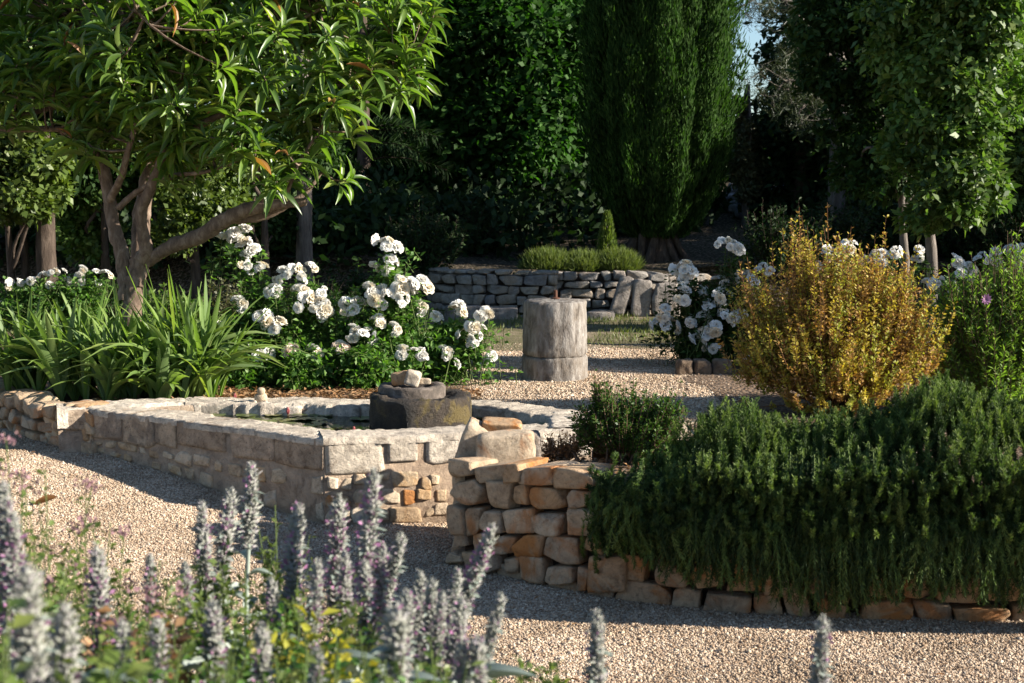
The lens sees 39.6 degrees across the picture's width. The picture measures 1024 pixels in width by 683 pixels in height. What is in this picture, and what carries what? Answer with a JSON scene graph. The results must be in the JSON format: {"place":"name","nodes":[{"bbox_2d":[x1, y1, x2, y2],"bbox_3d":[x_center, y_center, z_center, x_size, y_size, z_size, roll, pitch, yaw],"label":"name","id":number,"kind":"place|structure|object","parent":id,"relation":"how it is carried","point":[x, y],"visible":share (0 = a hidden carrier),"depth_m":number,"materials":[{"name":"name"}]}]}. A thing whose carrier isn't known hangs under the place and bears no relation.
{"place":"outdoors","nodes":[
{"label":"outdoors","id":0,"kind":"place"},
{"bbox_2d":[0,300,919,454],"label":"gravel court","id":1,"kind":"object","parent":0,"point":[684,425],"visible":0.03,"depth_m":9.51,"materials":[{"name":"beige gravel"}]},
{"bbox_2d":[0,333,467,402],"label":"flower bed","id":2,"kind":"object","parent":1,"relation":"on","point":[67,398],"visible":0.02,"depth_m":9.37,"materials":[{"name":"soil"}]},
{"bbox_2d":[0,288,69,390],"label":"iris plant","id":3,"kind":"object","parent":2,"relation":"on","point":[10,379],"visible":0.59,"depth_m":9.11,"materials":[{"name":"green plant"}]},
{"bbox_2d":[0,265,116,335],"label":"rose bush","id":4,"kind":"object","parent":2,"relation":"on","point":[89,295],"visible":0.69,"depth_m":12.17,"materials":[{"name":"green plant"}]},
{"bbox_2d":[0,282,167,391],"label":"iris plant","id":5,"kind":"object","parent":2,"relation":"on","point":[29,328],"visible":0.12,"depth_m":9.17,"materials":[{"name":"green plant"}]},
{"bbox_2d":[0,297,179,401],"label":"iris plant","id":6,"kind":"object","parent":2,"relation":"on","point":[50,371],"visible":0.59,"depth_m":8.86,"materials":[{"name":"green plant"}]},
{"bbox_2d":[0,301,199,400],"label":"iris plant","id":7,"kind":"object","parent":2,"relation":"on","point":[102,374],"visible":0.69,"depth_m":8.79,"materials":[{"name":"green plant"}]},
{"bbox_2d":[41,298,221,399],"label":"iris plant","id":8,"kind":"object","parent":2,"relation":"on","point":[133,390],"visible":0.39,"depth_m":8.83,"materials":[{"name":"green plant"}]},
{"bbox_2d":[108,332,188,398],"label":"iris plant","id":9,"kind":"object","parent":2,"relation":"on","point":[161,381],"visible":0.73,"depth_m":8.67,"materials":[{"name":"green plant"}]},
{"bbox_2d":[42,275,255,365],"bbox_3d":[-2.232,-0.024,9.142,1.289,0.775,1.372,4,7,35],"label":"iris plant","id":10,"kind":"object","parent":2,"relation":"on","point":[133,329],"visible":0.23,"depth_m":8.94,"materials":[{"name":"green plant"}]},
{"bbox_2d":[80,265,283,397],"bbox_3d":[-2.133,-0.058,9.001,1.305,0.868,1.066,-3,7,-24],"label":"iris plant","id":11,"kind":"object","parent":2,"relation":"on","point":[174,347],"visible":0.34,"depth_m":8.89,"materials":[{"name":"green plant"}]},
{"bbox_2d":[116,321,266,397],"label":"iris plant","id":12,"kind":"object","parent":2,"relation":"on","point":[195,383],"visible":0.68,"depth_m":8.77,"materials":[{"name":"green plant"}]},
{"bbox_2d":[122,273,316,396],"bbox_3d":[-1.875,-0.009,8.821,0.994,0.801,1.527,-6,8,-42],"label":"iris plant","id":13,"kind":"object","parent":2,"relation":"on","point":[190,326],"visible":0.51,"depth_m":8.82,"materials":[{"name":"green plant"}]},
{"bbox_2d":[0,0,457,325],"label":"loquat tree","id":14,"kind":"object","parent":2,"relation":"on","point":[111,69],"visible":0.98,"depth_m":9.11,"materials":[{"name":"green plant"}]},
{"bbox_2d":[204,224,288,389],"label":"rose bush","id":15,"kind":"object","parent":2,"relation":"on","point":[254,376],"visible":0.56,"depth_m":9.66,"materials":[{"name":"white plant"}]},
{"bbox_2d":[266,261,357,391],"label":"rose bush","id":16,"kind":"object","parent":2,"relation":"on","point":[310,327],"visible":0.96,"depth_m":9.60,"materials":[{"name":"white plant"}]},
{"bbox_2d":[325,233,439,390],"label":"rose bush","id":17,"kind":"object","parent":2,"relation":"on","point":[383,342],"visible":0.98,"depth_m":9.63,"materials":[{"name":"white plant"}]},
{"bbox_2d":[414,299,523,385],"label":"rose bush","id":18,"kind":"object","parent":2,"relation":"on","point":[453,353],"visible":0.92,"depth_m":9.74,"materials":[{"name":"green plant"}]},
{"bbox_2d":[84,384,890,472],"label":"leaf litter","id":19,"kind":"object","parent":1,"relation":"on","point":[357,394],"visible":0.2,"depth_m":9.08,"materials":[{"name":"brown plant"}]},
{"bbox_2d":[425,267,558,315],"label":"back stone wall","id":20,"kind":"structure","parent":1,"relation":"on","point":[499,288],"depth_m":14.97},
{"bbox_2d":[440,343,762,420],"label":"court gravel","id":21,"kind":"structure","parent":1,"relation":"on","point":[504,385],"depth_m":9.79,"materials":[{"name":"beige gravel"}]},
{"bbox_2d":[521,290,587,381],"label":"stone column","id":22,"kind":"structure","parent":21,"relation":"on","point":[554,335],"depth_m":9.88,"materials":[{"name":"grey stone"}]},
{"bbox_2d":[525,270,710,314],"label":"back stone wall","id":23,"kind":"structure","parent":1,"relation":"on","point":[595,291],"depth_m":15.20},
{"bbox_2d":[683,350,1022,459],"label":"shrub bed","id":24,"kind":"object","parent":1,"relation":"on","point":[745,391],"visible":0.14,"depth_m":9.11,"materials":[{"name":"soil"}]},
{"bbox_2d":[637,236,775,365],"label":"rose bush","id":25,"kind":"object","parent":24,"relation":"on","point":[708,319],"visible":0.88,"depth_m":10.63,"materials":[{"name":"white plant"}]},
{"bbox_2d":[717,204,956,416],"bbox_3d":[1.959,-0.184,8.326,1.544,1.254,0.885,0,6,0],"label":"golden shrub","id":26,"kind":"object","parent":24,"relation":"on","point":[818,349],"visible":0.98,"depth_m":8.28,"materials":[{"name":"yellow plant"}]},
{"bbox_2d":[807,239,934,331],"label":"rose bush","id":27,"kind":"object","parent":24,"relation":"on","point":[919,257],"visible":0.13,"depth_m":11.79,"materials":[{"name":"white plant"}]},
{"bbox_2d":[915,243,1023,327],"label":"rose bush","id":28,"kind":"object","parent":24,"relation":"on","point":[959,264],"visible":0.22,"depth_m":9.87,"materials":[{"name":"green plant"}]},
{"bbox_2d":[925,223,1023,404],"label":"green shrub","id":29,"kind":"object","parent":24,"relation":"on","point":[986,347],"visible":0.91,"depth_m":8.42,"materials":[{"name":"green plant"}]},
{"bbox_2d":[139,0,786,140],"label":"sky","id":30,"kind":"structure","parent":0,"point":[754,37],"materials":[{"name":"blue"}]},
{"bbox_2d":[1,304,936,349],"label":"lawn","id":31,"kind":"structure","parent":0,"point":[516,336],"depth_m":13.06,"materials":[{"name":"green plant"}]},
{"bbox_2d":[0,99,78,293],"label":"slender tree","id":32,"kind":"object","parent":31,"relation":"on","point":[26,202],"visible":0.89,"depth_m":13.38,"materials":[{"name":"green plant"}]},
{"bbox_2d":[1,0,140,286],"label":"stout tree","id":33,"kind":"object","parent":31,"relation":"on","point":[46,260],"visible":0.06,"depth_m":13.98,"materials":[{"name":"green plant"}]},
{"bbox_2d":[235,3,356,285],"bbox_3d":[-2.416,-2.733,15.518,2.288,4.890,1.998,0,6,0],"label":"pine tree","id":34,"kind":"object","parent":31,"relation":"on","point":[304,250],"visible":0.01,"depth_m":15.39,"materials":[{"name":"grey plant"}]},
{"bbox_2d":[779,0,927,300],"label":"evergreen oak","id":35,"kind":"object","parent":31,"relation":"on","point":[834,84],"visible":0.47,"depth_m":13.94,"materials":[{"name":"green plant"}]},
{"bbox_2d":[847,0,1023,328],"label":"evergreen oak","id":36,"kind":"object","parent":31,"relation":"on","point":[947,115],"visible":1,"depth_m":12.79,"materials":[{"name":"green plant"}]},
{"bbox_2d":[979,34,1023,229],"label":"evergreen oak","id":37,"kind":"object","parent":31,"relation":"on","point":[1016,155],"visible":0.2,"depth_m":15.61,"materials":[{"name":"green plant"}]},
{"bbox_2d":[0,177,1020,309],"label":"hillside","id":38,"kind":"structure","parent":0,"point":[702,252],"depth_m":16.84,"materials":[{"name":"green plant"}]},
{"bbox_2d":[35,140,157,293],"bbox_3d":[-4.389,-1.340,14.934,1.303,2.181,1.113,-4,7,-35],"label":"tree","id":39,"kind":"object","parent":38,"relation":"on","point":[83,227],"visible":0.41,"depth_m":14.67,"materials":[{"name":"green plant"}]},
{"bbox_2d":[132,111,259,305],"bbox_3d":[-3.229,-1.341,14.807,1.374,2.210,1.390,0,6,0],"label":"tree","id":40,"kind":"object","parent":38,"relation":"on","point":[217,195],"visible":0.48,"depth_m":14.44,"materials":[{"name":"green plant"}]},
{"bbox_2d":[226,90,351,294],"bbox_3d":[-2.510,-1.554,15.578,1.402,2.471,1.622,6,9,44],"label":"tree","id":41,"kind":"object","parent":38,"relation":"on","point":[267,231],"visible":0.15,"depth_m":15.33,"materials":[{"name":"green plant"}]},
{"bbox_2d":[308,1,454,236],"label":"tree","id":42,"kind":"object","parent":38,"relation":"on","point":[407,132],"visible":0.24,"depth_m":18.26,"materials":[{"name":"green plant"}]},
{"bbox_2d":[376,197,468,275],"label":"shade shrub","id":43,"kind":"object","parent":38,"relation":"on","point":[432,246],"visible":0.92,"depth_m":15.51,"materials":[{"name":"green plant"}]},
{"bbox_2d":[285,0,606,212],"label":"broadleaf tree","id":44,"kind":"object","parent":38,"relation":"on","point":[502,71],"visible":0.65,"depth_m":19.26,"materials":[{"name":"green plant"}]},
{"bbox_2d":[447,195,511,254],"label":"shade shrub","id":45,"kind":"object","parent":38,"relation":"on","point":[476,237],"visible":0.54,"depth_m":16.85,"materials":[{"name":"green plant"}]},
{"bbox_2d":[0,130,1023,282],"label":"undergrowth","id":46,"kind":"object","parent":38,"relation":"on","point":[335,233],"visible":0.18,"depth_m":17.21,"materials":[{"name":"green plant"}]},
{"bbox_2d":[515,244,575,270],"bbox_3d":[0.390,-0.920,15.683,0.757,0.346,0.657,0,6,0],"label":"grassy mound","id":47,"kind":"object","parent":38,"relation":"on","point":[545,258],"visible":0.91,"depth_m":15.54,"materials":[{"name":"green plant"}]},
{"bbox_2d":[595,245,645,270],"bbox_3d":[1.174,-0.901,15.698,0.672,0.376,0.654,3,7,24],"label":"grassy mound","id":48,"kind":"object","parent":38,"relation":"on","point":[623,258],"visible":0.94,"depth_m":15.54,"materials":[{"name":"green plant"}]},
{"bbox_2d":[573,0,750,263],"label":"cypress tree","id":49,"kind":"object","parent":38,"relation":"on","point":[656,85],"visible":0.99,"depth_m":15.88,"materials":[{"name":"green plant"}]},
{"bbox_2d":[724,84,775,225],"bbox_3d":[3.200,-2.571,19.824,0.726,2.009,0.799,6,8,43],"label":"tree","id":50,"kind":"object","parent":38,"relation":"on","point":[745,157],"visible":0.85,"depth_m":19.69,"materials":[{"name":"green plant"}]},
{"bbox_2d":[730,197,843,275],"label":"shade shrub","id":51,"kind":"object","parent":38,"relation":"on","point":[761,250],"visible":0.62,"depth_m":15.50,"materials":[{"name":"green plant"}]},
{"bbox_2d":[735,0,851,231],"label":"tree","id":52,"kind":"object","parent":38,"relation":"on","point":[837,200],"visible":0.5,"depth_m":17.69,"materials":[{"name":"green plant"}]},
{"bbox_2d":[781,190,879,264],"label":"shade shrub","id":53,"kind":"object","parent":38,"relation":"on","point":[841,225],"visible":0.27,"depth_m":16.07,"materials":[{"name":"green plant"}]},
{"bbox_2d":[724,0,962,224],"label":"tree","id":54,"kind":"object","parent":38,"relation":"on","point":[799,166],"visible":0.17,"depth_m":19.75,"materials":[{"name":"green plant"}]},
{"bbox_2d":[846,199,939,255],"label":"shade shrub","id":55,"kind":"object","parent":38,"relation":"on","point":[896,240],"visible":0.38,"depth_m":16.69,"materials":[{"name":"green plant"}]},
{"bbox_2d":[870,200,1004,263],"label":"shade shrub","id":56,"kind":"object","parent":38,"relation":"on","point":[948,239],"visible":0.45,"depth_m":16.44,"materials":[{"name":"green plant"}]},
{"bbox_2d":[957,200,1023,261],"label":"shade shrub","id":57,"kind":"object","parent":38,"relation":"on","point":[995,239],"visible":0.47,"depth_m":15.34,"materials":[{"name":"green plant"}]},
{"bbox_2d":[0,428,1023,682],"bbox_3d":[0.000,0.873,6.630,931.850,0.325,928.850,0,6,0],"label":"gravel path","id":58,"kind":"structure","parent":0,"point":[598,456],"depth_m":5.73,"materials":[{"name":"beige gravel"}]},
{"bbox_2d":[0,379,108,454],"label":"stone wall","id":59,"kind":"structure","parent":58,"relation":"on","point":[21,412],"depth_m":8.52,"materials":[{"name":"beige stone"}]},
{"bbox_2d":[41,396,592,524],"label":"stone pool","id":60,"kind":"structure","parent":58,"relation":"on","point":[313,470],"depth_m":7.50,"materials":[{"name":"beige stone"}]},
{"bbox_2d":[220,415,481,430],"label":"water","id":61,"kind":"structure","parent":60,"relation":"in","point":[348,423],"depth_m":8.12,"materials":[{"name":"black liquid"}]},
{"bbox_2d":[369,381,471,429],"bbox_3d":[-0.516,0.486,8.010,0.577,0.484,0.579,0,6,0],"label":"fountain basin","id":62,"kind":"object","parent":60,"relation":"in","point":[432,404],"visible":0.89,"depth_m":7.79,"materials":[{"name":"stone"}]},
{"bbox_2d":[445,452,1023,621],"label":"dry stone wall","id":63,"kind":"structure","parent":58,"relation":"on","point":[532,510],"depth_m":6.11,"materials":[{"name":"beige stone"}]},
{"bbox_2d":[476,429,535,461],"bbox_3d":[-0.029,0.500,6.639,0.284,0.180,0.208,0,6,0],"label":"rock","id":64,"kind":"object","parent":63,"relation":"on","point":[506,445],"visible":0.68,"depth_m":6.54,"materials":[{"name":"stone"}]},
{"bbox_2d":[819,372,1000,608],"bbox_3d":[1.576,0.586,5.900,0.760,0.867,0.982,0,6,0],"label":"rosemary bush","id":65,"kind":"object","parent":63,"relation":"on","point":[900,528],"visible":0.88,"depth_m":5.53,"materials":[{"name":"green plant"}]},
{"bbox_2d":[634,395,816,595],"bbox_3d":[0.998,0.615,6.014,0.711,0.763,0.991,3,7,22],"label":"rosemary bush","id":66,"kind":"object","parent":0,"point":[738,499],"visible":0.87,"depth_m":5.67,"materials":[{"name":"green plant"}]},
{"bbox_2d":[548,459,1012,494],"bbox_3d":[1.162,0.833,6.480,2.675,0.470,1.250,0,6,0],"label":"planting bed","id":67,"kind":"object","parent":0,"point":[625,470],"visible":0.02,"depth_m":6.70,"materials":[{"name":"soil"}]},
{"bbox_2d":[541,429,584,461],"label":"dry plant","id":68,"kind":"object","parent":67,"relation":"on","point":[562,452],"visible":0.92,"depth_m":6.84,"materials":[{"name":"brown plant"}]},
{"bbox_2d":[567,368,691,464],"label":"box shrub","id":69,"kind":"object","parent":67,"relation":"on","point":[621,426],"visible":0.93,"depth_m":6.76,"materials":[{"name":"green plant"}]},
{"bbox_2d":[579,409,756,585],"bbox_3d":[0.691,0.634,6.095,0.714,0.693,0.930,3,7,25],"label":"rosemary bush","id":70,"kind":"object","parent":67,"relation":"on","point":[614,524],"visible":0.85,"depth_m":5.82,"materials":[{"name":"green plant"}]},
{"bbox_2d":[726,398,910,618],"bbox_3d":[1.276,0.663,5.970,0.732,0.789,0.973,1,6,10],"label":"rosemary bush","id":71,"kind":"object","parent":67,"relation":"on","point":[822,518],"visible":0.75,"depth_m":5.59,"materials":[{"name":"green plant"}]},
{"bbox_2d":[898,368,1023,612],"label":"rosemary bush","id":72,"kind":"object","parent":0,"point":[999,523],"visible":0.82,"depth_m":5.50,"materials":[{"name":"green plant"}]},
{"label":"raised soil bed","id":73,"kind":"structure","parent":0,"visible":0},
{"bbox_2d":[0,510,29,679],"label":"lambs ear","id":74,"kind":"object","parent":73,"relation":"on","point":[13,552],"visible":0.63,"depth_m":2.24},
{"bbox_2d":[0,479,51,676],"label":"lambs ear","id":75,"kind":"object","parent":73,"relation":"on","point":[6,505],"visible":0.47,"depth_m":2.24},
{"bbox_2d":[2,559,61,682],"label":"lambs ear","id":76,"kind":"object","parent":73,"relation":"on","point":[30,646],"visible":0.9,"depth_m":1.64},
{"bbox_2d":[25,469,71,640],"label":"herb plant","id":77,"kind":"object","parent":73,"relation":"on","point":[41,545],"visible":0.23,"depth_m":2.65,"materials":[{"name":"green plant"}]},
{"bbox_2d":[44,600,89,682],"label":"lambs ear","id":78,"kind":"object","parent":73,"relation":"on","point":[62,635],"visible":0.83,"depth_m":1.74},
{"bbox_2d":[0,598,154,682],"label":"herb plant","id":79,"kind":"object","parent":73,"relation":"on","point":[136,669],"visible":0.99,"depth_m":1.59,"materials":[{"name":"green plant"}]},
{"bbox_2d":[45,472,118,668],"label":"herb plant","id":80,"kind":"object","parent":73,"relation":"on","point":[77,559],"visible":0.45,"depth_m":2.85,"materials":[{"name":"purple plant"}]},
{"bbox_2d":[83,542,118,670],"bbox_3d":[-0.706,0.618,2.503,0.215,0.556,0.227,0,6,0],"label":"lambs ear","id":81,"kind":"object","parent":73,"relation":"on","point":[98,576],"visible":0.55,"depth_m":2.46},
{"bbox_2d":[77,513,143,648],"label":"herb plant","id":82,"kind":"object","parent":73,"relation":"on","point":[124,534],"visible":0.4,"depth_m":2.78,"materials":[{"name":"purple plant"}]},
{"bbox_2d":[87,573,205,680],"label":"herb plant","id":83,"kind":"object","parent":73,"relation":"on","point":[156,606],"visible":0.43,"depth_m":2.46,"materials":[{"name":"green plant"}]},
{"bbox_2d":[143,614,174,682],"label":"lambs ear","id":84,"kind":"object","parent":73,"relation":"on","point":[156,643],"visible":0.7,"depth_m":2.15},
{"bbox_2d":[136,612,192,682],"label":"herb plant","id":85,"kind":"object","parent":73,"relation":"on","point":[183,637],"visible":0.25,"depth_m":2.25,"materials":[{"name":"green plant"}]},
{"bbox_2d":[189,499,227,682],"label":"lambs ear","id":86,"kind":"object","parent":73,"relation":"on","point":[202,545],"visible":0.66,"depth_m":2.96},
{"bbox_2d":[196,598,229,682],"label":"lambs ear","id":87,"kind":"object","parent":73,"relation":"on","point":[212,627],"visible":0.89,"depth_m":2.26},
{"bbox_2d":[210,486,249,647],"bbox_3d":[-0.632,0.560,3.067,0.181,0.502,0.232,5,8,37],"label":"lambs ear","id":88,"kind":"object","parent":73,"relation":"on","point":[225,529],"visible":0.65,"depth_m":3.05},
{"bbox_2d":[191,539,283,657],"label":"herb plant","id":89,"kind":"object","parent":73,"relation":"on","point":[220,580],"visible":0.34,"depth_m":2.84,"materials":[{"name":"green plant"}]},
{"bbox_2d":[227,461,274,641],"bbox_3d":[-0.601,0.551,3.178,0.194,0.577,0.171,-5,8,-39],"label":"lambs ear","id":90,"kind":"object","parent":73,"relation":"on","point":[249,517],"visible":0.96,"depth_m":3.16},
{"bbox_2d":[249,621,275,682],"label":"lambs ear","id":91,"kind":"object","parent":73,"relation":"on","point":[262,638],"visible":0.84,"depth_m":2.16},
{"bbox_2d":[224,505,324,633],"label":"flowering plant","id":92,"kind":"object","parent":73,"relation":"on","point":[265,565],"visible":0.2,"depth_m":3.27,"materials":[{"name":"green plant"}]},
{"bbox_2d":[275,501,309,649],"bbox_3d":[-0.443,0.585,2.854,0.179,0.531,0.184,3,7,29],"label":"lambs ear","id":93,"kind":"object","parent":73,"relation":"on","point":[293,560],"visible":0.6,"depth_m":2.85},
{"bbox_2d":[244,604,356,680],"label":"herb plant","id":94,"kind":"object","parent":73,"relation":"on","point":[346,621],"visible":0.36,"depth_m":2.36,"materials":[{"name":"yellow plant"}]},
{"bbox_2d":[300,557,326,652],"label":"lambs ear","id":95,"kind":"object","parent":73,"relation":"on","point":[315,599],"visible":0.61,"depth_m":2.65},
{"bbox_2d":[279,598,384,679],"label":"herb plant","id":96,"kind":"object","parent":73,"relation":"on","point":[355,624],"visible":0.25,"depth_m":2.57,"materials":[{"name":"green plant"}]},
{"bbox_2d":[322,492,357,649],"bbox_3d":[-0.364,0.567,2.987,0.167,0.514,0.202,-5,8,-40],"label":"lambs ear","id":97,"kind":"object","parent":73,"relation":"on","point":[338,539],"visible":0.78,"depth_m":2.95},
{"bbox_2d":[333,548,355,679],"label":"lambs ear","id":98,"kind":"object","parent":73,"relation":"on","point":[345,581],"visible":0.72,"depth_m":2.76},
{"bbox_2d":[322,466,388,648],"bbox_3d":[-0.298,0.546,2.833,0.222,0.610,0.169,6,8,43],"label":"lambs ear","id":99,"kind":"object","parent":73,"relation":"on","point":[370,507],"visible":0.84,"depth_m":2.79},
{"bbox_2d":[353,557,382,668],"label":"lambs ear","id":100,"kind":"object","parent":73,"relation":"on","point":[365,584],"visible":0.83,"depth_m":2.68},
{"bbox_2d":[372,541,392,641],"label":"lambs ear","id":101,"kind":"object","parent":73,"relation":"on","point":[381,576],"visible":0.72,"depth_m":2.81},
{"bbox_2d":[377,531,407,678],"bbox_3d":[-0.302,0.608,2.930,0.190,0.466,0.209,-5,8,-38],"label":"lambs ear","id":102,"kind":"object","parent":73,"relation":"on","point":[394,566],"visible":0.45,"depth_m":2.87},
{"bbox_2d":[372,601,418,682],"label":"lambs ear","id":103,"kind":"object","parent":73,"relation":"on","point":[395,624],"visible":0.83,"depth_m":2.05},
{"bbox_2d":[416,577,442,676],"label":"lambs ear","id":104,"kind":"object","parent":73,"relation":"on","point":[431,597],"visible":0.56,"depth_m":2.57},
{"bbox_2d":[438,595,472,682],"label":"lambs ear","id":105,"kind":"object","parent":73,"relation":"on","point":[457,632],"visible":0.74,"depth_m":2.46},
{"bbox_2d":[444,522,498,664],"bbox_3d":[-0.126,0.602,2.822,0.210,0.522,0.212,1,6,7],"label":"lambs ear","id":106,"kind":"object","parent":73,"relation":"on","point":[477,567],"visible":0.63,"depth_m":2.76},
{"bbox_2d":[458,632,491,682],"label":"lambs ear","id":107,"kind":"object","parent":73,"relation":"on","point":[476,646],"visible":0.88,"depth_m":2.16},
{"bbox_2d":[481,590,507,682],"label":"lambs ear","id":108,"kind":"object","parent":73,"relation":"on","point":[493,624],"visible":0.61,"depth_m":2.56},
{"bbox_2d":[580,609,613,682],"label":"lambs ear","id":109,"kind":"object","parent":73,"relation":"on","point":[596,671],"visible":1,"depth_m":2.57},
{"bbox_2d":[805,613,835,682],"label":"lambs ear","id":110,"kind":"object","parent":73,"relation":"on","point":[820,666],"visible":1,"depth_m":2.48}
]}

